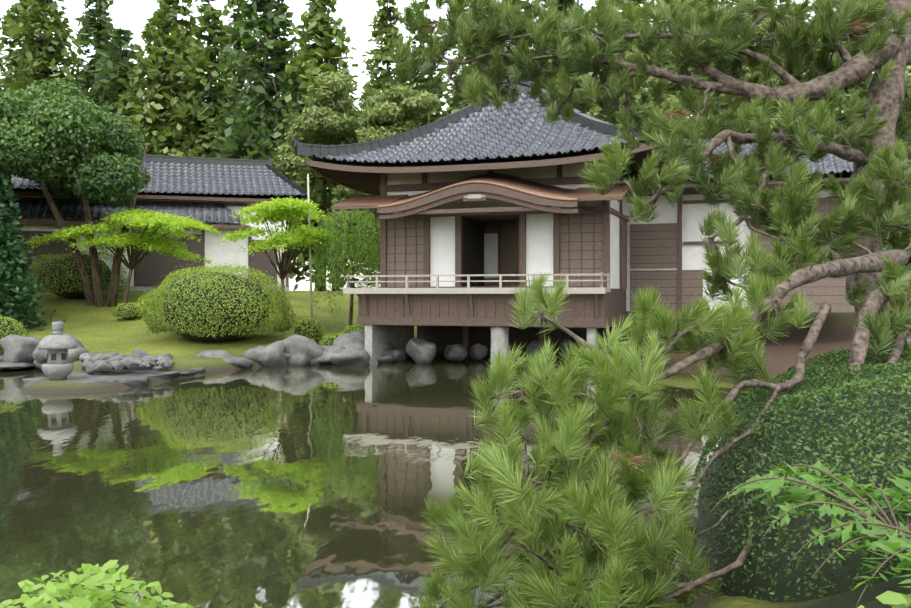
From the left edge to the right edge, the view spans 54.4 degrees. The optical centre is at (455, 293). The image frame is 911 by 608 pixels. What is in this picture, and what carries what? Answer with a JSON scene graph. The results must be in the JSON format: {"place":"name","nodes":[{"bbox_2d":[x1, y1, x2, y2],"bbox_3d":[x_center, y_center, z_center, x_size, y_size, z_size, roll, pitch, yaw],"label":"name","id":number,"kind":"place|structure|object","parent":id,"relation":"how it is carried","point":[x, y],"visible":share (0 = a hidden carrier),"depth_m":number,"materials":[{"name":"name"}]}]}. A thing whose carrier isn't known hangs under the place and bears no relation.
{"place":"outdoors","nodes":[
{"label":"outdoors","id":0,"kind":"place"},
{"bbox_2d":[37,322,77,379],"bbox_3d":[-7.484,1.070,16.664,0.694,1.081,0.694,0,0,-1],"label":"lantern","id":1,"kind":"object","parent":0,"point":[58,342],"visible":1,"depth_m":16.49,"materials":[{"name":"stone"}]},
{"bbox_2d":[0,358,768,607],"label":"water","id":2,"kind":"structure","parent":0,"point":[309,486],"depth_m":8.53,"materials":[{"name":"liquid"}]},
{"bbox_2d":[0,335,41,362],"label":"rock","id":3,"kind":"object","parent":2,"relation":"in","point":[18,349],"visible":0.69,"depth_m":20.75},
{"bbox_2d":[377,354,393,363],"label":"rock","id":4,"kind":"object","parent":2,"relation":"in","point":[384,358],"visible":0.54,"depth_m":22.46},
{"bbox_2d":[391,349,405,361],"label":"rock","id":5,"kind":"object","parent":2,"relation":"on","point":[398,355],"visible":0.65,"depth_m":22.91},
{"bbox_2d":[406,338,435,363],"bbox_3d":[-0.878,1.474,22.543,0.790,0.705,0.850,0,0,-1],"label":"rock","id":6,"kind":"object","parent":2,"relation":"in","point":[420,351],"visible":0.94,"depth_m":22.28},
{"bbox_2d":[444,343,467,361],"bbox_3d":[0.012,1.530,23.114,0.620,0.478,0.829,0,0,-1],"label":"rock","id":7,"kind":"object","parent":2,"relation":"on","point":[456,352],"visible":1,"depth_m":22.86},
{"bbox_2d":[468,343,487,360],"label":"rock","id":8,"kind":"object","parent":2,"relation":"on","point":[477,351],"visible":1,"depth_m":23.20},
{"bbox_2d":[525,340,541,359],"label":"rock","id":9,"kind":"object","parent":2,"relation":"in","point":[533,346],"visible":0.58,"depth_m":23.18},
{"bbox_2d":[0,0,887,290],"label":"sky","id":10,"kind":"structure","parent":0,"point":[356,15],"materials":[{"name":"white"}]},
{"bbox_2d":[17,291,910,607],"bbox_3d":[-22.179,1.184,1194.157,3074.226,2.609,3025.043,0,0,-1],"label":"ground","id":11,"kind":"structure","parent":0,"point":[99,329],"depth_m":24.14,"materials":[{"name":"plant"}]},
{"bbox_2d":[0,15,17,91],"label":"tree","id":12,"kind":"object","parent":11,"relation":"on","point":[10,32],"depth_m":52.95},
{"bbox_2d":[0,319,17,348],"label":"shrub","id":13,"kind":"object","parent":11,"relation":"on","point":[8,324],"visible":0.23,"depth_m":21.95,"materials":[{"name":"green"}]},
{"bbox_2d":[0,315,29,351],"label":"shrub","id":14,"kind":"object","parent":11,"relation":"on","point":[19,327],"visible":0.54,"depth_m":22.01,"materials":[{"name":"green plant"}]},
{"bbox_2d":[0,361,33,368],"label":"rock","id":15,"kind":"object","parent":11,"relation":"on","point":[3,364],"visible":0.67,"depth_m":20.24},
{"bbox_2d":[0,202,38,328],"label":"foliage","id":16,"kind":"object","parent":11,"relation":"on","point":[13,297],"visible":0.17,"depth_m":26.92,"materials":[{"name":"green plant"}]},
{"bbox_2d":[0,0,63,89],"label":"tree","id":17,"kind":"object","parent":11,"relation":"on","point":[5,27],"visible":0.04,"depth_m":62.10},
{"bbox_2d":[0,161,64,334],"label":"cypress","id":18,"kind":"object","parent":11,"relation":"on","point":[10,268],"visible":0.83,"depth_m":26.83,"materials":[{"name":"green plant"}]},
{"bbox_2d":[2,0,89,97],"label":"cedar","id":19,"kind":"object","parent":11,"relation":"on","point":[60,37],"visible":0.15,"depth_m":55.26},
{"bbox_2d":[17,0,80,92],"bbox_3d":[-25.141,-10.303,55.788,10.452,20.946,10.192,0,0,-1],"label":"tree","id":20,"kind":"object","parent":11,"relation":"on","point":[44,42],"visible":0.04,"depth_m":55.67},
{"bbox_2d":[33,347,88,369],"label":"rock","id":21,"kind":"structure","parent":11,"relation":"on","point":[74,354],"depth_m":20.38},
{"bbox_2d":[33,345,46,363],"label":"rock","id":22,"kind":"object","parent":21,"relation":"on","point":[39,356],"visible":0.44,"depth_m":19.97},
{"bbox_2d":[23,375,121,387],"bbox_3d":[-7.189,1.756,16.841,1.727,0.295,1.757,0,0,-1],"label":"flat rock","id":23,"kind":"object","parent":11,"relation":"on","point":[98,379],"depth_m":16.62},
{"bbox_2d":[38,254,110,298],"bbox_3d":[-13.578,-0.625,31.813,2.535,1.613,2.283,0,0,-1],"label":"shrub","id":24,"kind":"object","parent":11,"relation":"on","point":[77,294],"visible":0.46,"depth_m":31.01,"materials":[{"name":"green"}]},
{"bbox_2d":[0,77,151,206],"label":"tree foliage","id":25,"kind":"object","parent":11,"relation":"on","point":[57,138],"visible":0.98,"depth_m":28.39,"materials":[{"name":"plant"}]},
{"bbox_2d":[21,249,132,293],"bbox_3d":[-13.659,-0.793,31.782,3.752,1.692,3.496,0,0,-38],"label":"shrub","id":26,"kind":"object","parent":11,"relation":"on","point":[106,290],"visible":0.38,"depth_m":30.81,"materials":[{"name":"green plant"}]},
{"bbox_2d":[39,144,147,306],"bbox_3d":[-12.868,-2.309,30.485,4.405,5.764,0.710,0,0,-1],"label":"trunk","id":27,"kind":"object","parent":11,"relation":"on","point":[94,296],"visible":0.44,"depth_m":30.37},
{"bbox_2d":[68,370,118,376],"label":"rock","id":28,"kind":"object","parent":11,"relation":"on","point":[84,373],"visible":0.15,"depth_m":18.03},
{"bbox_2d":[68,0,132,114],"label":"cedar","id":29,"kind":"object","parent":11,"relation":"on","point":[102,30],"visible":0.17,"depth_m":63.76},
{"bbox_2d":[22,206,220,265],"bbox_3d":[-11.100,-1.938,29.497,6.414,1.947,4.674,0,0,-1],"label":"maple","id":30,"kind":"object","parent":11,"relation":"on","point":[150,219],"visible":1,"depth_m":28.83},
{"bbox_2d":[87,27,159,151],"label":"cedar","id":31,"kind":"object","parent":11,"relation":"on","point":[114,54],"visible":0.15,"depth_m":56.87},
{"bbox_2d":[82,226,169,302],"bbox_3d":[-10.856,-1.022,29.479,3.543,3.297,2.232,0,0,-1],"label":"tree trunk","id":32,"kind":"object","parent":11,"relation":"on","point":[132,264],"visible":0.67,"depth_m":29.69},
{"bbox_2d":[111,302,144,317],"bbox_3d":[-10.245,0.506,27.835,1.045,0.517,0.978,0,0,-1],"label":"shrub","id":33,"kind":"object","parent":11,"relation":"on","point":[114,312],"visible":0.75,"depth_m":27.51,"materials":[{"name":"green plant"}]},
{"bbox_2d":[116,376,148,386],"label":"flat rock","id":34,"kind":"structure","parent":11,"relation":"on","point":[135,381],"depth_m":16.91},
{"bbox_2d":[106,369,180,379],"bbox_3d":[-6.549,1.740,18.428,1.676,0.246,1.398,0,0,38],"label":"flat rock","id":35,"kind":"object","parent":11,"relation":"on","point":[167,375],"visible":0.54,"depth_m":18.02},
{"bbox_2d":[4,195,288,293],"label":"building wall","id":36,"kind":"structure","parent":11,"relation":"on","point":[228,253],"depth_m":35.39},
{"bbox_2d":[5,199,247,223],"bbox_3d":[-16.554,-3.249,33.682,16.999,0.895,1.746,0,0,-18],"label":"roof","id":37,"kind":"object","parent":36,"relation":"attached to","point":[41,208],"visible":0.62,"depth_m":34.89,"materials":[{"name":"tile"}]},
{"bbox_2d":[10,220,249,228],"bbox_3d":[-16.300,-2.660,32.855,16.980,0.140,0.060,0,0,-18],"label":"roof eave","id":38,"kind":"object","parent":36,"relation":"on","point":[94,223],"visible":0.44,"depth_m":33.45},
{"bbox_2d":[18,233,275,285],"bbox_3d":[-13.772,-1.305,34.112,13.560,1.950,0.090,0,0,-18],"label":"lattice","id":39,"kind":"object","parent":36,"relation":"attached to","point":[148,269],"visible":0.1,"depth_m":34.75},
{"bbox_2d":[9,191,304,286],"bbox_3d":[-15.152,-2.105,34.391,18.700,3.650,1.350,0,0,-18],"label":"frame","id":40,"kind":"object","parent":36,"relation":"attached to","point":[163,202],"visible":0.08,"depth_m":35.84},
{"bbox_2d":[135,154,310,197],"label":"roof ridge","id":41,"kind":"structure","parent":36,"relation":"on","point":[196,160],"depth_m":38.35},
{"bbox_2d":[12,187,283,198],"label":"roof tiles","id":42,"kind":"object","parent":41,"relation":"attached to","point":[230,195],"visible":0.02,"depth_m":40.31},
{"bbox_2d":[8,161,304,195],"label":"roof tiles","id":43,"kind":"object","parent":41,"relation":"attached to","point":[199,178],"visible":0.56,"depth_m":37.31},
{"bbox_2d":[128,4,197,153],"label":"cedar trunk","id":44,"kind":"object","parent":11,"relation":"on","point":[164,81],"visible":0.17,"depth_m":53.97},
{"bbox_2d":[114,4,216,156],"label":"cedar","id":45,"kind":"object","parent":11,"relation":"on","point":[157,140],"visible":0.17,"depth_m":53.10,"materials":[{"name":"plant"}]},
{"bbox_2d":[134,0,218,131],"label":"cedar","id":46,"kind":"object","parent":11,"relation":"on","point":[185,23],"visible":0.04,"depth_m":63.63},
{"bbox_2d":[151,0,253,158],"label":"cedar","id":47,"kind":"object","parent":11,"relation":"on","point":[198,76],"visible":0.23,"depth_m":52.30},
{"bbox_2d":[178,0,239,158],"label":"cedar trunk","id":48,"kind":"object","parent":11,"relation":"on","point":[209,95],"visible":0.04,"depth_m":52.82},
{"bbox_2d":[196,350,230,357],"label":"rock","id":49,"kind":"object","parent":11,"relation":"on","point":[213,354],"visible":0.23,"depth_m":21.21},
{"bbox_2d":[131,262,300,337],"bbox_3d":[-6.561,0.132,24.477,4.526,1.998,3.754,0,0,-1],"label":"shrub","id":50,"kind":"object","parent":11,"relation":"on","point":[286,317],"visible":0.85,"depth_m":23.43,"materials":[{"name":"green plant"}]},
{"bbox_2d":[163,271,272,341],"bbox_3d":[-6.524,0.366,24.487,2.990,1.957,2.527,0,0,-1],"label":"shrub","id":51,"kind":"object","parent":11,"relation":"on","point":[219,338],"visible":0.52,"depth_m":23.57,"materials":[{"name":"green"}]},
{"bbox_2d":[223,356,253,368],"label":"rock","id":52,"kind":"structure","parent":11,"relation":"on","point":[242,363],"depth_m":20.82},
{"bbox_2d":[204,0,327,290],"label":"cedar","id":53,"kind":"object","parent":11,"relation":"on","point":[230,4],"visible":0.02,"depth_m":62.62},
{"bbox_2d":[242,345,290,361],"bbox_3d":[-4.585,1.605,22.134,1.338,0.672,1.257,0,0,-1],"label":"rock","id":54,"kind":"object","parent":11,"relation":"on","point":[254,354],"visible":0.35,"depth_m":21.57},
{"bbox_2d":[257,340,288,365],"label":"rock","id":55,"kind":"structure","parent":11,"relation":"on","point":[274,352],"depth_m":21.55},
{"bbox_2d":[216,196,341,255],"bbox_3d":[-5.268,-2.023,26.642,3.536,1.902,2.674,0,0,-29],"label":"maple","id":56,"kind":"object","parent":11,"relation":"on","point":[272,210],"visible":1,"depth_m":26.41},
{"bbox_2d":[199,0,360,287],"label":"cedar","id":57,"kind":"object","parent":11,"relation":"on","point":[239,129],"visible":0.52,"depth_m":49.08,"materials":[{"name":"plant"}]},
{"bbox_2d":[246,206,315,330],"bbox_3d":[-5.229,-0.762,26.734,2.113,3.941,1.146,0,0,-28],"label":"tree trunk","id":58,"kind":"object","parent":11,"relation":"on","point":[284,266],"visible":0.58,"depth_m":26.83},
{"bbox_2d":[220,0,347,264],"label":"tree","id":59,"kind":"object","parent":11,"relation":"on","point":[265,61],"visible":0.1,"depth_m":50.05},
{"bbox_2d":[282,334,324,365],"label":"rock","id":60,"kind":"structure","parent":11,"relation":"on","point":[302,350],"depth_m":21.80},
{"bbox_2d":[298,319,319,339],"bbox_3d":[-4.223,1.044,25.502,0.637,0.626,0.611,0,0,-1],"label":"shrub","id":61,"kind":"object","parent":11,"relation":"on","point":[308,328],"visible":0.38,"depth_m":25.27,"materials":[{"name":"green"}]},
{"bbox_2d":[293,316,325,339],"bbox_3d":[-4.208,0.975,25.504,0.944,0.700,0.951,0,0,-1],"label":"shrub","id":62,"kind":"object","parent":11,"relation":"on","point":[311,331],"visible":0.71,"depth_m":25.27,"materials":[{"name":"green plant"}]},
{"bbox_2d":[307,174,312,318],"bbox_3d":[-4.414,-1.165,26.901,0.195,4.932,0.070,0,0,-1],"label":"pole","id":63,"kind":"object","parent":11,"relation":"on","point":[311,304],"visible":0.65,"depth_m":26.88,"materials":[{"name":"beige"}]},
{"bbox_2d":[271,0,379,290],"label":"cedar","id":64,"kind":"object","parent":11,"relation":"on","point":[309,68],"visible":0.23,"depth_m":48.40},
{"bbox_2d":[316,345,345,364],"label":"rock","id":65,"kind":"structure","parent":11,"relation":"on","point":[328,352],"depth_m":22.00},
{"bbox_2d":[319,333,343,345],"bbox_3d":[-3.077,1.274,23.334,0.932,0.497,0.946,0,0,39],"label":"shrub","id":66,"kind":"object","parent":11,"relation":"on","point":[326,337],"visible":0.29,"depth_m":23.13,"materials":[{"name":"green plant"}]},
{"bbox_2d":[289,7,379,284],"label":"cedar","id":67,"kind":"object","parent":11,"relation":"on","point":[325,10],"visible":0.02,"depth_m":67.33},
{"bbox_2d":[290,3,379,290],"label":"tree","id":68,"kind":"object","parent":11,"relation":"on","point":[320,288],"visible":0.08,"depth_m":49.03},
{"bbox_2d":[332,105,343,290],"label":"pine wood","id":69,"kind":"object","parent":11,"relation":"on","point":[338,143],"visible":0.21,"depth_m":43.74,"materials":[{"name":"plant"}]},
{"bbox_2d":[272,71,379,221],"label":"tree","id":70,"kind":"object","parent":69,"relation":"attached to","point":[327,115],"visible":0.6,"depth_m":42.84,"materials":[{"name":"green plant"}]},
{"bbox_2d":[309,203,379,322],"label":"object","id":71,"kind":"object","parent":11,"relation":"on","point":[341,253],"visible":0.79,"depth_m":26.79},
{"bbox_2d":[330,348,369,365],"bbox_3d":[-2.665,1.648,22.024,1.084,0.626,1.313,0,0,-1],"label":"rock","id":72,"kind":"object","parent":11,"relation":"on","point":[352,357],"visible":0.81,"depth_m":21.62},
{"bbox_2d":[322,209,379,325],"bbox_3d":[-3.169,-0.758,27.152,1.953,4.165,1.988,0,0,-1],"label":"tree","id":73,"kind":"object","parent":11,"relation":"on","point":[351,303],"visible":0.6,"depth_m":27.07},
{"bbox_2d":[332,331,394,354],"bbox_3d":[-2.381,1.479,23.223,1.743,1.015,1.442,0,0,-1],"label":"rock","id":74,"kind":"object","parent":11,"relation":"on","point":[344,340],"depth_m":22.84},
{"bbox_2d":[326,0,420,283],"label":"cedar","id":75,"kind":"object","parent":11,"relation":"on","point":[383,80],"visible":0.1,"depth_m":69.41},
{"bbox_2d":[347,0,452,278],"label":"cedar","id":76,"kind":"object","parent":11,"relation":"on","point":[429,117],"visible":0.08,"depth_m":54.66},
{"bbox_2d":[432,0,505,114],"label":"cedar","id":77,"kind":"object","parent":11,"relation":"on","point":[450,109],"visible":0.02,"depth_m":69.06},
{"bbox_2d":[479,0,549,94],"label":"cedar","id":78,"kind":"object","parent":11,"relation":"on","point":[526,4],"visible":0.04,"depth_m":52.64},
{"bbox_2d":[558,339,577,358],"bbox_3d":[2.996,1.493,23.718,0.507,0.572,0.498,0,0,-17],"label":"rock","id":79,"kind":"object","parent":11,"relation":"on","point":[562,344],"visible":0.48,"depth_m":23.58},
{"bbox_2d":[531,0,610,114],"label":"cedar","id":80,"kind":"object","parent":11,"relation":"on","point":[568,3],"depth_m":63.26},
{"bbox_2d":[331,161,846,310],"bbox_3d":[3.957,-1.575,23.294,12.450,4.090,7.095,0,0,19],"label":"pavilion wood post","id":81,"kind":"object","parent":11,"relation":"on","point":[606,209],"visible":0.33,"depth_m":22.19,"materials":[{"name":"wood"}]},
{"bbox_2d":[309,93,644,164],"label":"pavilion roof tiles","id":82,"kind":"object","parent":81,"relation":"on","point":[521,128],"visible":0.81,"depth_m":22.14,"materials":[{"name":"tile"}]},
{"bbox_2d":[377,173,577,207],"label":"curved gable","id":83,"kind":"structure","parent":81,"relation":"attached to","point":[519,184],"depth_m":20.93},
{"bbox_2d":[290,67,673,157],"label":"roof ridge","id":84,"kind":"structure","parent":81,"relation":"on","point":[301,149],"depth_m":22.55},
{"bbox_2d":[383,197,583,218],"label":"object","id":85,"kind":"object","parent":81,"relation":"on","point":[480,210],"visible":0.42,"depth_m":20.77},
{"bbox_2d":[622,130,910,181],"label":"wing roof tiles","id":86,"kind":"object","parent":81,"relation":"on","point":[830,163],"visible":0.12,"depth_m":22.44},
{"bbox_2d":[627,178,910,203],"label":"wing soffit","id":87,"kind":"structure","parent":81,"relation":"on","point":[690,187],"depth_m":22.34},
{"bbox_2d":[688,131,851,183],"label":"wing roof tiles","id":88,"kind":"object","parent":81,"relation":"on","point":[844,175],"depth_m":25.85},
{"bbox_2d":[335,160,844,370],"bbox_3d":[4.312,-0.705,24.340,12.273,5.550,9.237,0,0,19],"label":"pavilion","id":89,"kind":"object","parent":11,"relation":"on","point":[692,259],"depth_m":22.16,"materials":[{"name":"wood"}]},
{"bbox_2d":[378,183,577,218],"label":"karahafu fascia","id":90,"kind":"structure","parent":89,"relation":"attached to","point":[462,191],"depth_m":20.67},
{"bbox_2d":[333,185,628,205],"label":"canopy roof","id":91,"kind":"structure","parent":89,"relation":"attached to","point":[390,199],"depth_m":21.89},
{"bbox_2d":[357,292,611,327],"bbox_3d":[1.549,0.370,24.316,6.230,0.800,6.610,0,0,19],"label":"balcony skirt","id":92,"kind":"object","parent":89,"relation":"attached to","point":[567,320],"visible":0.54,"depth_m":21.30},
{"bbox_2d":[312,142,658,181],"bbox_3d":[1.819,-3.260,24.677,8.750,0.639,8.750,0,0,19],"label":"roof eave","id":93,"kind":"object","parent":89,"relation":"attached to","point":[513,159],"depth_m":21.16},
{"bbox_2d":[305,142,683,194],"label":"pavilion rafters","id":94,"kind":"object","parent":89,"relation":"attached to","point":[364,179],"visible":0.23,"depth_m":21.24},
{"bbox_2d":[484,222,515,285],"bbox_3d":[1.604,-1.190,24.064,5.550,2.120,0.050,0,0,19],"label":"panel","id":95,"kind":"object","parent":89,"relation":"attached to","point":[508,247],"visible":0.14,"depth_m":24.11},
{"bbox_2d":[417,214,624,354],"bbox_3d":[1.772,-0.730,24.694,5.900,5.600,5.750,0,0,19],"label":"dark interior","id":96,"kind":"object","parent":89,"relation":"attached to","point":[473,259],"visible":0.17,"depth_m":24.11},
{"bbox_2d":[430,203,749,299],"bbox_3d":[2.901,-1.105,22.957,8.970,2.550,3.180,0,0,19],"label":"pavilion shoji","id":97,"kind":"object","parent":89,"relation":"attached to","point":[539,242],"visible":0.38,"depth_m":22.37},
{"bbox_2d":[387,197,854,312],"bbox_3d":[4.511,-0.980,23.733,11.495,2.900,5.750,0,0,19],"label":"wooden wall panel","id":98,"kind":"object","parent":89,"relation":"attached to","point":[653,245],"visible":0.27,"depth_m":22.75,"materials":[{"name":"wood"}]},
{"bbox_2d":[577,0,631,114],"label":"cedar","id":99,"kind":"object","parent":11,"relation":"on","point":[593,105],"depth_m":54.10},
{"bbox_2d":[597,0,652,75],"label":"tree","id":100,"kind":"object","parent":11,"relation":"on","point":[622,6],"visible":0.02,"depth_m":68.23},
{"bbox_2d":[390,0,910,607],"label":"pine","id":101,"kind":"object","parent":11,"relation":"on","point":[602,510],"depth_m":6.75,"materials":[{"name":"plant"}]},
{"bbox_2d":[420,11,876,471],"bbox_3d":[1.953,-1.023,6.892,4.722,3.791,5.483,0,0,-1],"label":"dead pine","id":102,"kind":"object","parent":101,"relation":"on","point":[713,158],"visible":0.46,"depth_m":7.70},
{"bbox_2d":[611,0,743,132],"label":"cedar","id":103,"kind":"object","parent":11,"relation":"on","point":[693,4],"depth_m":48.65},
{"bbox_2d":[683,0,735,120],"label":"cedar","id":104,"kind":"object","parent":11,"relation":"on","point":[729,3],"depth_m":63.42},
{"bbox_2d":[690,344,910,604],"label":"trimmed hedge","id":105,"kind":"object","parent":11,"relation":"on","point":[851,565],"visible":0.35,"depth_m":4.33,"materials":[{"name":"green"}]},
{"bbox_2d":[709,464,910,605],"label":"plant stems","id":106,"kind":"object","parent":11,"relation":"on","point":[863,514],"visible":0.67,"depth_m":3.14,"materials":[{"name":"green"}]},
{"bbox_2d":[723,460,910,590],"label":"leaves","id":107,"kind":"object","parent":106,"relation":"attached to","point":[893,543],"visible":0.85,"depth_m":3.16,"materials":[{"name":"green plant"}]},
{"bbox_2d":[800,0,910,274],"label":"cedar","id":108,"kind":"object","parent":11,"relation":"on","point":[859,86],"depth_m":54.40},
{"bbox_2d":[833,1,910,272],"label":"cedar","id":109,"kind":"object","parent":11,"relation":"on","point":[867,81],"visible":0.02,"depth_m":50.79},
{"bbox_2d":[854,572,910,607],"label":"leaves","id":110,"kind":"object","parent":11,"relation":"on","point":[895,599],"visible":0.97,"depth_m":2.35,"materials":[{"name":"green plant"}]},
{"bbox_3d":[-2.084,1.448,2.276,3.022,0.646,0.729,0,0,-1],"label":"shrub","id":111,"kind":"object","parent":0,"visible":0},
{"bbox_2d":[0,560,258,607],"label":"shrub","id":112,"kind":"object","parent":111,"relation":"attached to","point":[87,598],"visible":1,"depth_m":2.36,"materials":[{"name":"green plant"}]},
{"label":"pine wood","id":113,"kind":"object","parent":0,"visible":0},
{"bbox_2d":[331,83,441,221],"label":"tree","id":114,"kind":"object","parent":113,"relation":"attached to","point":[385,113],"visible":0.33,"depth_m":41.12,"materials":[{"name":"green plant"}]},
{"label":"pine wood","id":115,"kind":"object","parent":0,"visible":0},
{"bbox_2d":[587,45,703,133],"bbox_3d":[9.203,-7.747,40.554,4.987,7.215,7.161,0,0,32],"label":"pine","id":116,"kind":"object","parent":115,"relation":"attached to","point":[672,87],"visible":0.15,"depth_m":39.10,"materials":[{"name":"green plant"}]},
{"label":"pine wood","id":117,"kind":"object","parent":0,"visible":0},
{"bbox_2d":[710,12,849,134],"bbox_3d":[13.154,-8.454,37.929,6.346,8.159,8.182,0,0,-1],"label":"tree","id":118,"kind":"object","parent":117,"relation":"attached to","point":[773,82],"visible":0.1,"depth_m":37.03,"materials":[{"name":"green plant"}]},
{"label":"pine wood","id":119,"kind":"object","parent":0,"visible":0},
{"bbox_2d":[854,54,910,159],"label":"tree","id":120,"kind":"object","parent":119,"relation":"attached to","point":[907,75],"visible":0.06,"depth_m":36.25,"materials":[{"name":"green plant"}]},
{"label":"pine wood","id":121,"kind":"object","parent":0,"visible":0},
{"bbox_2d":[543,52,596,110],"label":"tree","id":122,"kind":"object","parent":121,"relation":"attached to","point":[576,79],"depth_m":45.14,"materials":[{"name":"green plant"}]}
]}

